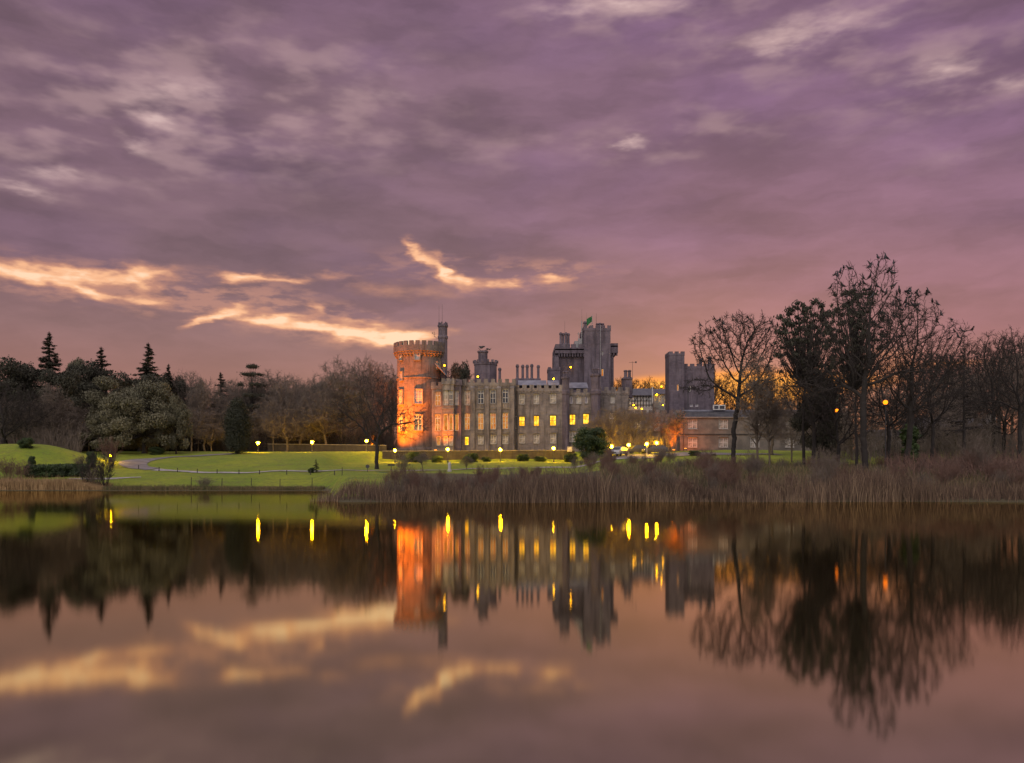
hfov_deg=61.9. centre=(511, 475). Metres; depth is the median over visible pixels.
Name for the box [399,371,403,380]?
window
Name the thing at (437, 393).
window
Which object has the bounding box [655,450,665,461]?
shrub
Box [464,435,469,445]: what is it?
window
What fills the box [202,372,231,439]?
spruce tree
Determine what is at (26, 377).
evergreen tree
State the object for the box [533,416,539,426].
window
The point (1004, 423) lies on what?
tree
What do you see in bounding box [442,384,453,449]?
bay window
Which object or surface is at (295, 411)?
tree
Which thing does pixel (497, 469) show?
shrub
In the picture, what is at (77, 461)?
shrub
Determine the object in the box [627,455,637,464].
shrub
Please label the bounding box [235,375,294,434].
tree
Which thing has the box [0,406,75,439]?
tree
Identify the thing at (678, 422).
willow tree
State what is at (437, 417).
window
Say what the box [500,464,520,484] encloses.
shrub
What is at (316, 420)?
tree
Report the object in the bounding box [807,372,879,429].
tree
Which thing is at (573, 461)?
shrub
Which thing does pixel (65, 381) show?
evergreen tree
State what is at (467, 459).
sapling
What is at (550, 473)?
shrub
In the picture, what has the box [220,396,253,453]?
yew tree
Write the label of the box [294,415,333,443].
tree
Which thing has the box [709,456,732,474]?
shrub
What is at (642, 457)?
shrub
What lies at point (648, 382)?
tree
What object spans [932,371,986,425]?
tree
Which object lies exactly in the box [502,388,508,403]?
window
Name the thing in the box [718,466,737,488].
shrub
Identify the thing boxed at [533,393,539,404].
window
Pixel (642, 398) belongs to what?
timbered house
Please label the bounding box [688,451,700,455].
bush
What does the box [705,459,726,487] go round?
shrub
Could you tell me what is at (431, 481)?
shrub
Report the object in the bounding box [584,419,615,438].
tree
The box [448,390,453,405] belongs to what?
window
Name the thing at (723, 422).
window
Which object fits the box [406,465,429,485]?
shrub
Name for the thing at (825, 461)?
shrub
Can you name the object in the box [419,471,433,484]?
shrub
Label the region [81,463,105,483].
shrub
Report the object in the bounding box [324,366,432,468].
tree
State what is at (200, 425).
tree
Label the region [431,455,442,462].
bush
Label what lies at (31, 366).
evergreen tree
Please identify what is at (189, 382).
tree
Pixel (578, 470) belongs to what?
shrub
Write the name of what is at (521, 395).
window
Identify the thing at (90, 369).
evergreen tree
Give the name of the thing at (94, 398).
evergreen tree
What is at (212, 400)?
tree
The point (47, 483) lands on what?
reeds
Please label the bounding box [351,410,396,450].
undergrowth
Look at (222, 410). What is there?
tree
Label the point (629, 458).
shrub
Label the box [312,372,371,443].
tree
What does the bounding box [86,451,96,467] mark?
bush
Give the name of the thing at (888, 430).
tree
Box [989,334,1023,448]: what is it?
tree
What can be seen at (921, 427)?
tree
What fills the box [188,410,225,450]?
tree
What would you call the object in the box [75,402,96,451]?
tree
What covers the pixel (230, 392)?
tree
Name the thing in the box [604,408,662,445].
tree
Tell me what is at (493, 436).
window
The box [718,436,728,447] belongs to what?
window
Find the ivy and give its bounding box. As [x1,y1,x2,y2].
[898,423,922,470]
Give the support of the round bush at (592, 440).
on the ground at (351, 463)
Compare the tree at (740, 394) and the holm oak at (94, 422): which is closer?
the tree at (740, 394)
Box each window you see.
[398,389,403,404]
[398,414,404,431]
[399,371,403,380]
[413,389,422,403]
[413,414,422,430]
[414,353,420,360]
[434,391,440,406]
[434,414,440,431]
[436,361,440,369]
[436,435,440,445]
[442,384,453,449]
[443,390,448,405]
[443,413,448,430]
[443,435,448,445]
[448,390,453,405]
[448,413,453,430]
[448,435,453,445]
[454,390,459,405]
[454,413,459,430]
[464,390,470,405]
[464,413,470,430]
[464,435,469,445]
[477,389,483,403]
[477,412,483,429]
[477,434,483,444]
[489,389,495,403]
[489,412,496,429]
[490,434,496,444]
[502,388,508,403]
[502,412,508,429]
[502,434,508,444]
[518,393,524,404]
[518,415,525,426]
[518,433,525,443]
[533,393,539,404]
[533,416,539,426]
[533,433,539,443]
[549,392,556,403]
[549,414,556,426]
[549,432,556,443]
[569,413,575,425]
[569,430,576,442]
[575,394,581,403]
[582,413,589,424]
[584,394,588,403]
[610,395,615,403]
[687,418,697,429]
[687,436,697,447]
[718,418,728,429]
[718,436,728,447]
[749,436,759,447]
[784,436,794,447]
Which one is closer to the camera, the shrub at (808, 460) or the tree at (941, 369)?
the shrub at (808, 460)
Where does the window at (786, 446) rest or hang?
in the service wing at (708, 429)
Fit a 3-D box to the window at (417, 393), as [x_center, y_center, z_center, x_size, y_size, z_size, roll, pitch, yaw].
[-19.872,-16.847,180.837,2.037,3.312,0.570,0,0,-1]
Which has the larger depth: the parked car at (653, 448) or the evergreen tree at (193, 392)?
the evergreen tree at (193, 392)
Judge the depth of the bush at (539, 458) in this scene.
156.90 m
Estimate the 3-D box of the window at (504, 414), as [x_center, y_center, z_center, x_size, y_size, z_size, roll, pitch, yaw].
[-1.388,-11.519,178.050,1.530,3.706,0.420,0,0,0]
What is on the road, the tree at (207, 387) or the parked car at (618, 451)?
the parked car at (618, 451)
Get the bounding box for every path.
[118,453,239,469]
[155,456,651,472]
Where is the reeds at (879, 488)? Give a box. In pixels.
[309,460,1023,502]
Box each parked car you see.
[612,447,627,455]
[627,445,647,453]
[642,445,668,453]
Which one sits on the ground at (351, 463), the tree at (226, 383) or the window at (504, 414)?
the tree at (226, 383)
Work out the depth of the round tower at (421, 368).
181.37 m
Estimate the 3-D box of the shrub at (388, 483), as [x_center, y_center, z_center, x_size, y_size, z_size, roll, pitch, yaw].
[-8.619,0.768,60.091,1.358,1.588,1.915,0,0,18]
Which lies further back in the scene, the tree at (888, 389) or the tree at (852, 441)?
the tree at (888, 389)
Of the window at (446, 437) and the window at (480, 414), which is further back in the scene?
the window at (480, 414)
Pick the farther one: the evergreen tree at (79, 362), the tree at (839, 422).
the evergreen tree at (79, 362)
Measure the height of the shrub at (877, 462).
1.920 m
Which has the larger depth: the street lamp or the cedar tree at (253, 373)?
the cedar tree at (253, 373)
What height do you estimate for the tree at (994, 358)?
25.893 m
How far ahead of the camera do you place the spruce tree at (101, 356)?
177.67 m
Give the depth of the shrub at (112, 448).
121.60 m
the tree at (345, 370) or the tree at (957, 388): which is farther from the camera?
the tree at (345, 370)
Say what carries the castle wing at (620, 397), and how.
on the ground at (351, 463)
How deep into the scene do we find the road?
148.49 m
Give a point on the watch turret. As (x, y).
(484, 368)
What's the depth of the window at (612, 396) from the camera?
183.12 m
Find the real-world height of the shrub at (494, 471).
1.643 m
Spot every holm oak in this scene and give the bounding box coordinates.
[77,412,141,452]
[97,379,189,453]
[154,394,193,453]
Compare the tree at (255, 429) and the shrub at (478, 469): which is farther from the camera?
the tree at (255, 429)
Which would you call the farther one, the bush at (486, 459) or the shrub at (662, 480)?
the bush at (486, 459)
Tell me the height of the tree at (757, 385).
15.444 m
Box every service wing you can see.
[628,410,679,450]
[677,405,850,450]
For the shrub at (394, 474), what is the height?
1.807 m
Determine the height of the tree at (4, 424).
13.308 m
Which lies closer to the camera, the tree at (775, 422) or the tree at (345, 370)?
the tree at (775, 422)
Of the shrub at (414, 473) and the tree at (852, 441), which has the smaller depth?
the shrub at (414, 473)
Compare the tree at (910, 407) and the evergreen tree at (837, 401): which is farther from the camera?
the evergreen tree at (837, 401)
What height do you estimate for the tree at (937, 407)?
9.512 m
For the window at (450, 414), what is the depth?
174.82 m
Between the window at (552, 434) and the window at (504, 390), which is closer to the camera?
the window at (504, 390)
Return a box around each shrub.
[0,457,24,478]
[7,460,30,479]
[74,453,87,464]
[77,454,97,482]
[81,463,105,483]
[92,446,118,486]
[95,435,122,467]
[193,476,216,485]
[380,477,400,494]
[389,469,407,485]
[391,453,413,470]
[395,466,412,481]
[398,473,413,487]
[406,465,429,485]
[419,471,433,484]
[427,477,437,487]
[430,476,445,491]
[436,470,447,479]
[451,472,470,487]
[469,464,490,480]
[472,470,493,492]
[475,468,499,487]
[487,466,500,481]
[491,465,502,474]
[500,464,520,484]
[514,465,534,481]
[536,468,566,478]
[566,464,595,486]
[570,456,581,467]
[584,457,598,471]
[587,452,597,463]
[595,459,606,470]
[599,455,612,464]
[606,462,624,475]
[607,452,616,461]
[622,451,636,465]
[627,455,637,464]
[638,453,649,462]
[638,457,656,475]
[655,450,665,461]
[655,467,679,494]
[663,448,674,461]
[670,473,696,490]
[674,457,686,467]
[690,449,718,468]
[694,447,717,463]
[699,453,723,475]
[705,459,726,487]
[705,466,725,485]
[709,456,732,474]
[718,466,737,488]
[719,452,744,477]
[719,468,743,486]
[735,449,768,476]
[775,457,788,466]
[801,455,815,466]
[803,443,843,485]
[803,465,834,486]
[829,454,842,467]
[875,454,887,466]
[922,461,955,486]
[938,460,969,481]
[953,431,1001,476]
[955,448,982,477]
[977,460,999,481]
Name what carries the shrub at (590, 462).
on the ground at (351, 463)
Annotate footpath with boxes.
[69,477,133,478]
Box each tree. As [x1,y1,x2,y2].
[0,332,94,446]
[0,356,39,443]
[0,380,43,443]
[0,391,54,436]
[0,396,48,443]
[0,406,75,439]
[0,418,43,442]
[13,361,40,407]
[30,382,75,432]
[33,367,84,427]
[42,411,89,442]
[62,357,87,412]
[64,358,114,451]
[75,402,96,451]
[81,375,125,452]
[83,347,113,438]
[109,370,169,451]
[129,344,189,451]
[161,372,190,406]
[163,364,177,445]
[169,407,218,451]
[170,370,206,436]
[175,382,203,423]
[185,378,211,450]
[186,385,227,449]
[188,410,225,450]
[190,377,218,421]
[195,423,225,450]
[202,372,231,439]
[206,402,251,448]
[207,387,262,428]
[208,378,256,421]
[208,380,248,421]
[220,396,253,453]
[235,363,269,431]
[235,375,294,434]
[245,408,275,451]
[246,368,309,428]
[252,377,323,442]
[259,399,286,450]
[260,413,314,451]
[261,373,306,420]
[270,400,328,443]
[283,392,301,429]
[294,379,322,426]
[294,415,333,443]
[299,386,341,442]
[299,399,356,443]
[301,381,341,424]
[310,390,366,439]
[311,354,367,436]
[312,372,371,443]
[318,371,351,441]
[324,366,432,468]
[344,352,390,438]
[354,394,384,442]
[357,372,379,422]
[358,361,387,443]
[359,398,396,440]
[377,360,396,440]
[387,372,396,419]
[447,366,473,381]
[450,359,470,381]
[584,405,637,448]
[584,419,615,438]
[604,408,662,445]
[614,377,636,390]
[616,379,658,388]
[627,407,677,443]
[641,375,657,388]
[658,419,673,444]
[663,408,687,451]
[678,309,783,463]
[714,376,736,409]
[714,378,744,409]
[723,380,763,409]
[734,351,783,458]
[738,397,800,454]
[748,382,793,465]
[760,378,800,409]
[769,397,816,461]
[773,298,837,466]
[773,337,854,459]
[778,379,812,409]
[788,405,857,436]
[789,371,846,462]
[793,252,946,469]
[795,370,880,468]
[805,393,843,443]
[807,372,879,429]
[821,286,890,466]
[829,408,895,459]
[840,380,907,453]
[852,353,944,459]
[859,395,921,457]
[861,286,977,472]
[873,364,940,424]
[891,340,983,457]
[893,380,950,443]
[893,408,941,442]
[917,401,981,458]
[919,407,998,459]
[922,353,966,416]
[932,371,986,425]
[934,395,1010,449]
[942,339,984,458]
[943,366,1023,450]
[945,341,995,412]
[961,330,1016,454]
[967,337,1021,436]
[970,326,1023,457]
[972,387,1023,459]
[973,352,1023,451]
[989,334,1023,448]
[1002,360,1023,427]
[1005,339,1023,412]
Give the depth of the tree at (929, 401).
159.01 m
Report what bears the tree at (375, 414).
on the ground at (351, 463)
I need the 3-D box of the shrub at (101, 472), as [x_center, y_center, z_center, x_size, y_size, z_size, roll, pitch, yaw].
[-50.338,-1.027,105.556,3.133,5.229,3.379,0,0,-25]
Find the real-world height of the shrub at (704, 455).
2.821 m
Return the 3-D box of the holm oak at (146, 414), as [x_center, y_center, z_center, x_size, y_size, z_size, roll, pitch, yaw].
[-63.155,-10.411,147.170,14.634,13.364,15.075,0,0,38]
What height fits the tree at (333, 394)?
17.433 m
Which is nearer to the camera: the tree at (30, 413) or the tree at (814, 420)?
the tree at (814, 420)
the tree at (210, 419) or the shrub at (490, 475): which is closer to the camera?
the shrub at (490, 475)
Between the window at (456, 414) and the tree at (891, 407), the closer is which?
the tree at (891, 407)
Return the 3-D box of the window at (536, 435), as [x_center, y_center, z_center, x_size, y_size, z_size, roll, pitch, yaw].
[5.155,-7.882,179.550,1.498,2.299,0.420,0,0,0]
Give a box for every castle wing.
[431,378,515,450]
[515,364,561,449]
[561,368,600,451]
[601,361,636,446]
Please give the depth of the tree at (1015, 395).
121.33 m
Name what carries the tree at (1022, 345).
on the ground at (351, 463)
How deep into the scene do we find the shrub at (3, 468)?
110.74 m
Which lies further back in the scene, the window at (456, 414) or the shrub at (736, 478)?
the window at (456, 414)
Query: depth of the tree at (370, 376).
195.30 m
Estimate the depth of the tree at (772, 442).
149.78 m
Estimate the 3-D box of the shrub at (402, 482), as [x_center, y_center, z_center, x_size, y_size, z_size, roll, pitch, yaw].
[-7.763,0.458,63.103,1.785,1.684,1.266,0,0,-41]
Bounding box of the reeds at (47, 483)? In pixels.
[0,474,118,489]
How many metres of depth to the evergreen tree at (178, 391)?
179.60 m
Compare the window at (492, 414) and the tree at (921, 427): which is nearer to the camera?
the tree at (921, 427)
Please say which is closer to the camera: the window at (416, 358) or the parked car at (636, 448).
the parked car at (636, 448)
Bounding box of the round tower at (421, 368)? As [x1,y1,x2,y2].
[393,321,447,450]
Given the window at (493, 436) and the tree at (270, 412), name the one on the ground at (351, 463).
the tree at (270, 412)
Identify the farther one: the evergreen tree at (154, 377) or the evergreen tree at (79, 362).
the evergreen tree at (79, 362)
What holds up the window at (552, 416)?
in the castle wing at (538, 413)
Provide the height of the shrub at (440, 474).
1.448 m
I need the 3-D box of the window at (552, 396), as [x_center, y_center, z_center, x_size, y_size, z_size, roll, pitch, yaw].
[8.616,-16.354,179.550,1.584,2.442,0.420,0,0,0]
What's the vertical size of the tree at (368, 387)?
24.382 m
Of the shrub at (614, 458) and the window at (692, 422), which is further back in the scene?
the window at (692, 422)
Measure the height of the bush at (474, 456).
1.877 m
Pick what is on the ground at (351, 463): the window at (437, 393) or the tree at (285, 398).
the tree at (285, 398)
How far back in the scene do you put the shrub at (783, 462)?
91.25 m
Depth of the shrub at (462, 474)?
63.64 m
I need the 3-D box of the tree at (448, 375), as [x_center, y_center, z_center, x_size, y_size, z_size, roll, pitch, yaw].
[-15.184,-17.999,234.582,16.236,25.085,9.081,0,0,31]
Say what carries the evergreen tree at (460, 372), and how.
on the ground at (351, 463)
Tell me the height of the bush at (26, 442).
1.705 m
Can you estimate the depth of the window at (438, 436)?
176.71 m
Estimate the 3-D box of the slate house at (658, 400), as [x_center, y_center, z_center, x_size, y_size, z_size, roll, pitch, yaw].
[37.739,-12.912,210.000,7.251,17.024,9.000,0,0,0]
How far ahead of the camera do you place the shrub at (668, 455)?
126.81 m
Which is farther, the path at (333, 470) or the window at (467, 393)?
the window at (467, 393)
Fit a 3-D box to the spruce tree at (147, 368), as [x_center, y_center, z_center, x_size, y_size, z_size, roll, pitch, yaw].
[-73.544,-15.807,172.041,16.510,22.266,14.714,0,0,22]
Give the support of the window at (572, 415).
in the castle wing at (579, 408)
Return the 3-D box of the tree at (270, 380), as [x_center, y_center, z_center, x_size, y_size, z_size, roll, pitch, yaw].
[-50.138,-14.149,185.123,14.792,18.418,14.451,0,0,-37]
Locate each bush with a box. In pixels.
[16,437,34,447]
[27,456,35,464]
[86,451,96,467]
[148,447,164,454]
[403,452,419,462]
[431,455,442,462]
[462,453,478,461]
[481,456,491,461]
[515,454,530,460]
[533,456,546,461]
[563,453,577,461]
[571,426,610,459]
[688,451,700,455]
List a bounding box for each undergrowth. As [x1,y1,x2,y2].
[15,418,90,452]
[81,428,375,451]
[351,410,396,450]
[606,422,678,452]
[806,415,1023,461]
[882,441,1023,480]
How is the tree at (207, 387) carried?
on the ground at (351, 463)
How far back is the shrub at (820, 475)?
62.74 m
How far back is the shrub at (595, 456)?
128.70 m
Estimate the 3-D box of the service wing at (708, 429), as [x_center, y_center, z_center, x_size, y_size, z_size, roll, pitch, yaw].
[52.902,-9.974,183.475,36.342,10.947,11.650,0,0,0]
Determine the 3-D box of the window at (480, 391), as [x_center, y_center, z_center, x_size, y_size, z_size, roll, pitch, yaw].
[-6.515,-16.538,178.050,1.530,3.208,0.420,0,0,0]
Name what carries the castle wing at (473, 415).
on the ground at (351, 463)
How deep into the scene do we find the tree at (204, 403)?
171.90 m
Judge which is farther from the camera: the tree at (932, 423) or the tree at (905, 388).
the tree at (905, 388)
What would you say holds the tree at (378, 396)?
on the ground at (351, 463)
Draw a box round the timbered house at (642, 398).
[629,387,653,413]
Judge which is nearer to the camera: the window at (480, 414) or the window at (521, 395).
the window at (480, 414)
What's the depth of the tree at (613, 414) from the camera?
161.61 m
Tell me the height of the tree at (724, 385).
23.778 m
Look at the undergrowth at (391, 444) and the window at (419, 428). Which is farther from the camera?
the undergrowth at (391, 444)
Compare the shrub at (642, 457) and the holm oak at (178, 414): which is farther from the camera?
the holm oak at (178, 414)
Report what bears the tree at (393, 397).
on the ground at (351, 463)
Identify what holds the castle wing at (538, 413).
on the ground at (351, 463)
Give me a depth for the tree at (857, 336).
87.52 m
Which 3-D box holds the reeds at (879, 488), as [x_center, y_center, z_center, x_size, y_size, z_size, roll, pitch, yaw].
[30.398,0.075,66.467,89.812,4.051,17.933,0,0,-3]
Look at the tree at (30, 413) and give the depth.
145.86 m
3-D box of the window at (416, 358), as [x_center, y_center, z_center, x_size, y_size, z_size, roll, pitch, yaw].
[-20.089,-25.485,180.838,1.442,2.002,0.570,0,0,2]
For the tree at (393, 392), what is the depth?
203.65 m
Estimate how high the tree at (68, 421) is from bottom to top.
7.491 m
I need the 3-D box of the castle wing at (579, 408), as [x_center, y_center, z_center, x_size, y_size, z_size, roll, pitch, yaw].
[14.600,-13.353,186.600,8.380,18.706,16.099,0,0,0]
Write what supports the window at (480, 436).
in the castle wing at (473, 415)
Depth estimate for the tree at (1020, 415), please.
117.77 m
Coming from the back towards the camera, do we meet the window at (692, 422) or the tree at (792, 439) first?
the window at (692, 422)
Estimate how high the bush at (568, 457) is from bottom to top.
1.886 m
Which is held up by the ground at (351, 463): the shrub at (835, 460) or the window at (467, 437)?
the shrub at (835, 460)
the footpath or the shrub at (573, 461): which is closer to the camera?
the footpath
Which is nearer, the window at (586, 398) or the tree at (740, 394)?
the tree at (740, 394)
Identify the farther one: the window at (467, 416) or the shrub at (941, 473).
the window at (467, 416)
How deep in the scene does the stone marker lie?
115.84 m
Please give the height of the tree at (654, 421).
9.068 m
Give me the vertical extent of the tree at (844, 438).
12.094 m
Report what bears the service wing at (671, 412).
on the ground at (351, 463)
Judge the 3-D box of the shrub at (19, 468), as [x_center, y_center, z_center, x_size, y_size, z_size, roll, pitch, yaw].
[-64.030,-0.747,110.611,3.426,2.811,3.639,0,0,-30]
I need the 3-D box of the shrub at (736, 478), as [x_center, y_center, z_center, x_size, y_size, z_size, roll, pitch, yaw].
[16.454,0.190,63.658,1.753,1.848,1.813,0,0,-38]
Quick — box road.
[612,452,781,457]
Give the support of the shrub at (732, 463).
on the ground at (351, 463)
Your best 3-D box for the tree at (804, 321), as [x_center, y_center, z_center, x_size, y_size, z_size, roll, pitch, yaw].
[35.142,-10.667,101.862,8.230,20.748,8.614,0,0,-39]
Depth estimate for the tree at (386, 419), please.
203.75 m
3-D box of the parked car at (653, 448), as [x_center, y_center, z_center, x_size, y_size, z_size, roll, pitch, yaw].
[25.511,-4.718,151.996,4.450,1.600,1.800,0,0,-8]
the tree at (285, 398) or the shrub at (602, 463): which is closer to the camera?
the shrub at (602, 463)
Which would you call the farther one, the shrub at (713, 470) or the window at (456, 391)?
the window at (456, 391)
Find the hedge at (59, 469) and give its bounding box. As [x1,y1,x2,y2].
[22,463,88,477]
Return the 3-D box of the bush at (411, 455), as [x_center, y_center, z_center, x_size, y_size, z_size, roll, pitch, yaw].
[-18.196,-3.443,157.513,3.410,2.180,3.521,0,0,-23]
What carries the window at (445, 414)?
in the castle wing at (473, 415)
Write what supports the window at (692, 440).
in the service wing at (708, 429)
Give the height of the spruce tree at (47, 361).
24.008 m
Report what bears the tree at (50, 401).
on the ground at (351, 463)
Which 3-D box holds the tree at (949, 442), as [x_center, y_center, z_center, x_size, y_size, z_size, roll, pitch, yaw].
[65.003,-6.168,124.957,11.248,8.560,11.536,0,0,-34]
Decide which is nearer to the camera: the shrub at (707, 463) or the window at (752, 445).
the shrub at (707, 463)
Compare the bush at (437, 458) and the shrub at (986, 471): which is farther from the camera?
the bush at (437, 458)
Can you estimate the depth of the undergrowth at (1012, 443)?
133.84 m
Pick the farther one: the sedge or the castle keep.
the castle keep
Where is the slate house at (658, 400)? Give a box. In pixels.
[653,389,664,412]
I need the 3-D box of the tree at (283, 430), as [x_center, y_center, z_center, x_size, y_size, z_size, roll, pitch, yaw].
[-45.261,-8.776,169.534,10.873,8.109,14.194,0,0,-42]
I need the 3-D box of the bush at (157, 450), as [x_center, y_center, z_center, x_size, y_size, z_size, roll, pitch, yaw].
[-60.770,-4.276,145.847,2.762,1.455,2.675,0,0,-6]
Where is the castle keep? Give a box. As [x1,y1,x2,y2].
[547,316,617,391]
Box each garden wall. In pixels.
[268,444,386,451]
[382,450,574,459]
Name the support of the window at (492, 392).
in the castle wing at (473, 415)
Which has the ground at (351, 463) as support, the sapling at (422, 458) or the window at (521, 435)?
the sapling at (422, 458)
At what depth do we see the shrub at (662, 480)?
60.53 m
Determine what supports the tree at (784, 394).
on the ground at (351, 463)
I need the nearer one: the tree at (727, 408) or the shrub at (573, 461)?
the shrub at (573, 461)
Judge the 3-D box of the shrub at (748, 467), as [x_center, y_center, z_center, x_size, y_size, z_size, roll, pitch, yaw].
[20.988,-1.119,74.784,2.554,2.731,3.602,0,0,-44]
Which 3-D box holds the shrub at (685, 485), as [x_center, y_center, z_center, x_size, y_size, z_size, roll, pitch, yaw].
[12.203,0.694,60.647,2.069,1.908,1.948,0,0,-30]
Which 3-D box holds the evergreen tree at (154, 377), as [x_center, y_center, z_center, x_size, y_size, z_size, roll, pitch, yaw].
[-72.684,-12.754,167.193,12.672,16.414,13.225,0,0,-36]
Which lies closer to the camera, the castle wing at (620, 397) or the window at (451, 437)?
the window at (451, 437)
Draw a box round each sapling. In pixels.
[414,452,431,468]
[460,456,474,469]
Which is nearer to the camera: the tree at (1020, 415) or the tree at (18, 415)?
the tree at (1020, 415)
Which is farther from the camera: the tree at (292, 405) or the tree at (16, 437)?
the tree at (292, 405)
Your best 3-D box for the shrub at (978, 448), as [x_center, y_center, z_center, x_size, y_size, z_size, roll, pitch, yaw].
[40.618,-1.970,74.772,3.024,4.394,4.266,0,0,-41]
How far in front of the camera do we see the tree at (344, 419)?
184.90 m
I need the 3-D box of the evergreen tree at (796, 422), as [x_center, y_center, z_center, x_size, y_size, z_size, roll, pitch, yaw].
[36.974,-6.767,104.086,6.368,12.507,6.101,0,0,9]
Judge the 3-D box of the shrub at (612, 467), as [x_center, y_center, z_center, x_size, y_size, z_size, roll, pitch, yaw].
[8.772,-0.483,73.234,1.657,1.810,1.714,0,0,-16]
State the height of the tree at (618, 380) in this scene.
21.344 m
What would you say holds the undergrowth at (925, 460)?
on the ground at (351, 463)
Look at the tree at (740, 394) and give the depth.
112.61 m
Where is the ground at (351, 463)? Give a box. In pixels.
[0,444,1023,502]
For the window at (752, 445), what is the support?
in the service wing at (708, 429)
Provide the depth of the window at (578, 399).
180.64 m
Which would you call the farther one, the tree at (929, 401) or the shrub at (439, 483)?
the tree at (929, 401)
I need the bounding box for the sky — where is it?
[0,0,1023,451]
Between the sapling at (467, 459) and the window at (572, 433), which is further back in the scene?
the window at (572, 433)
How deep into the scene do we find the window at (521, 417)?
179.63 m
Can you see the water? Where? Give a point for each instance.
(216, 627)
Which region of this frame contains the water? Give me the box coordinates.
[0,491,1023,762]
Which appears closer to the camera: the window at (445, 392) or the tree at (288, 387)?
the window at (445, 392)
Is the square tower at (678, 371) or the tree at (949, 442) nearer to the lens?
the tree at (949, 442)
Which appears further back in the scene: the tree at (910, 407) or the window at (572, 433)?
the window at (572, 433)
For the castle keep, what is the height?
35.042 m
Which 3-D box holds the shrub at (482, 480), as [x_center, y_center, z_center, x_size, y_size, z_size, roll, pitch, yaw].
[-2.172,0.528,62.832,1.922,1.907,2.041,0,0,33]
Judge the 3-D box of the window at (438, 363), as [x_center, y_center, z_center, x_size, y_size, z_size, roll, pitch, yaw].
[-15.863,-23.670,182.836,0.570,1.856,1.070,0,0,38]
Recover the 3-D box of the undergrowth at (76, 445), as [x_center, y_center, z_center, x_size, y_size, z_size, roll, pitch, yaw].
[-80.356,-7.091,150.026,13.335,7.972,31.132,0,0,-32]
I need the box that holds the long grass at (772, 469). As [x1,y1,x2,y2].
[599,458,1023,492]
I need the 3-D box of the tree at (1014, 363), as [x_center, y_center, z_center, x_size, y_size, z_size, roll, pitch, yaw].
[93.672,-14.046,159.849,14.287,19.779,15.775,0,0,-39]
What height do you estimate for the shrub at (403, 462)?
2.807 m
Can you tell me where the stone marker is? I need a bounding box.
[447,462,451,471]
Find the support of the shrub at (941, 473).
on the ground at (351, 463)
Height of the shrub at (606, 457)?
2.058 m
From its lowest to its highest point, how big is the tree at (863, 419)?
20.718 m
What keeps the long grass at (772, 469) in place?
on the ground at (351, 463)
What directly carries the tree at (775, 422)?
on the ground at (351, 463)
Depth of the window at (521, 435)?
179.67 m
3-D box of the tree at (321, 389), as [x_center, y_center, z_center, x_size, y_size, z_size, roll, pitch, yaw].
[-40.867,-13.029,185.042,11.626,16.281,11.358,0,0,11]
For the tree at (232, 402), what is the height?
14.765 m
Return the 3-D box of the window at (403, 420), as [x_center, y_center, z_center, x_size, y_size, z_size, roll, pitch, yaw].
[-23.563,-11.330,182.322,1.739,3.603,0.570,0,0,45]
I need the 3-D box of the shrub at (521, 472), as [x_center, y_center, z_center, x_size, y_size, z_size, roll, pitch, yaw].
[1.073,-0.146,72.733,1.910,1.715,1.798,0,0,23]
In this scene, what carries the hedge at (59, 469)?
on the ground at (351, 463)
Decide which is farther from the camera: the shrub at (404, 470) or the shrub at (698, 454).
the shrub at (698, 454)
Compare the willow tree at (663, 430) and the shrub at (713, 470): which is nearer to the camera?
the shrub at (713, 470)
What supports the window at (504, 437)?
in the castle wing at (473, 415)
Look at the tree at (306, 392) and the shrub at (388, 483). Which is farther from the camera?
the tree at (306, 392)
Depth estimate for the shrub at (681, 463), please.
94.81 m
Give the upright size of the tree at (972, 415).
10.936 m
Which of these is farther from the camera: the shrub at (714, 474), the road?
the road
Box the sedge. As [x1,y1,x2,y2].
[102,482,326,489]
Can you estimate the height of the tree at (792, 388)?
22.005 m
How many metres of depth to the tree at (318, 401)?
171.03 m
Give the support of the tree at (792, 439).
on the ground at (351, 463)
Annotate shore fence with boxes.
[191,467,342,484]
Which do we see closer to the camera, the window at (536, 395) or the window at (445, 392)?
the window at (445, 392)
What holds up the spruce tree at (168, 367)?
on the ground at (351, 463)
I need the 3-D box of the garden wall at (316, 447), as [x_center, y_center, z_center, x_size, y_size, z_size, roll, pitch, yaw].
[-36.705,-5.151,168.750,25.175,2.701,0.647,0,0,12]
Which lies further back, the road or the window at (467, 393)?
the window at (467, 393)
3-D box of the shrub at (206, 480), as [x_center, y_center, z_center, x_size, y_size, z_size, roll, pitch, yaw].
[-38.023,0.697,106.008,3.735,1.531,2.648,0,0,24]
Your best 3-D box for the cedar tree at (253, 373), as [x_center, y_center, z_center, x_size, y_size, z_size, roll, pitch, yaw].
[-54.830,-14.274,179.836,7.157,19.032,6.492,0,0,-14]
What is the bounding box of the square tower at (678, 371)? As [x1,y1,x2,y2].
[665,351,714,412]
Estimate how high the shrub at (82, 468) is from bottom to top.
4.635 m
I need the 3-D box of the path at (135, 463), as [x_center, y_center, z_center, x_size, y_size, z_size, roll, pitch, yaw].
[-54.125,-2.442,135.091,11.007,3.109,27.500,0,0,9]
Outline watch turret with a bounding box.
[473,346,501,381]
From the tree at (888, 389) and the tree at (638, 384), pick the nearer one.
the tree at (888, 389)
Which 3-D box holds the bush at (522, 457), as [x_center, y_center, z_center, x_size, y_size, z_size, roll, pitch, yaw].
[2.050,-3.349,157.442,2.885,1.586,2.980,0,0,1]

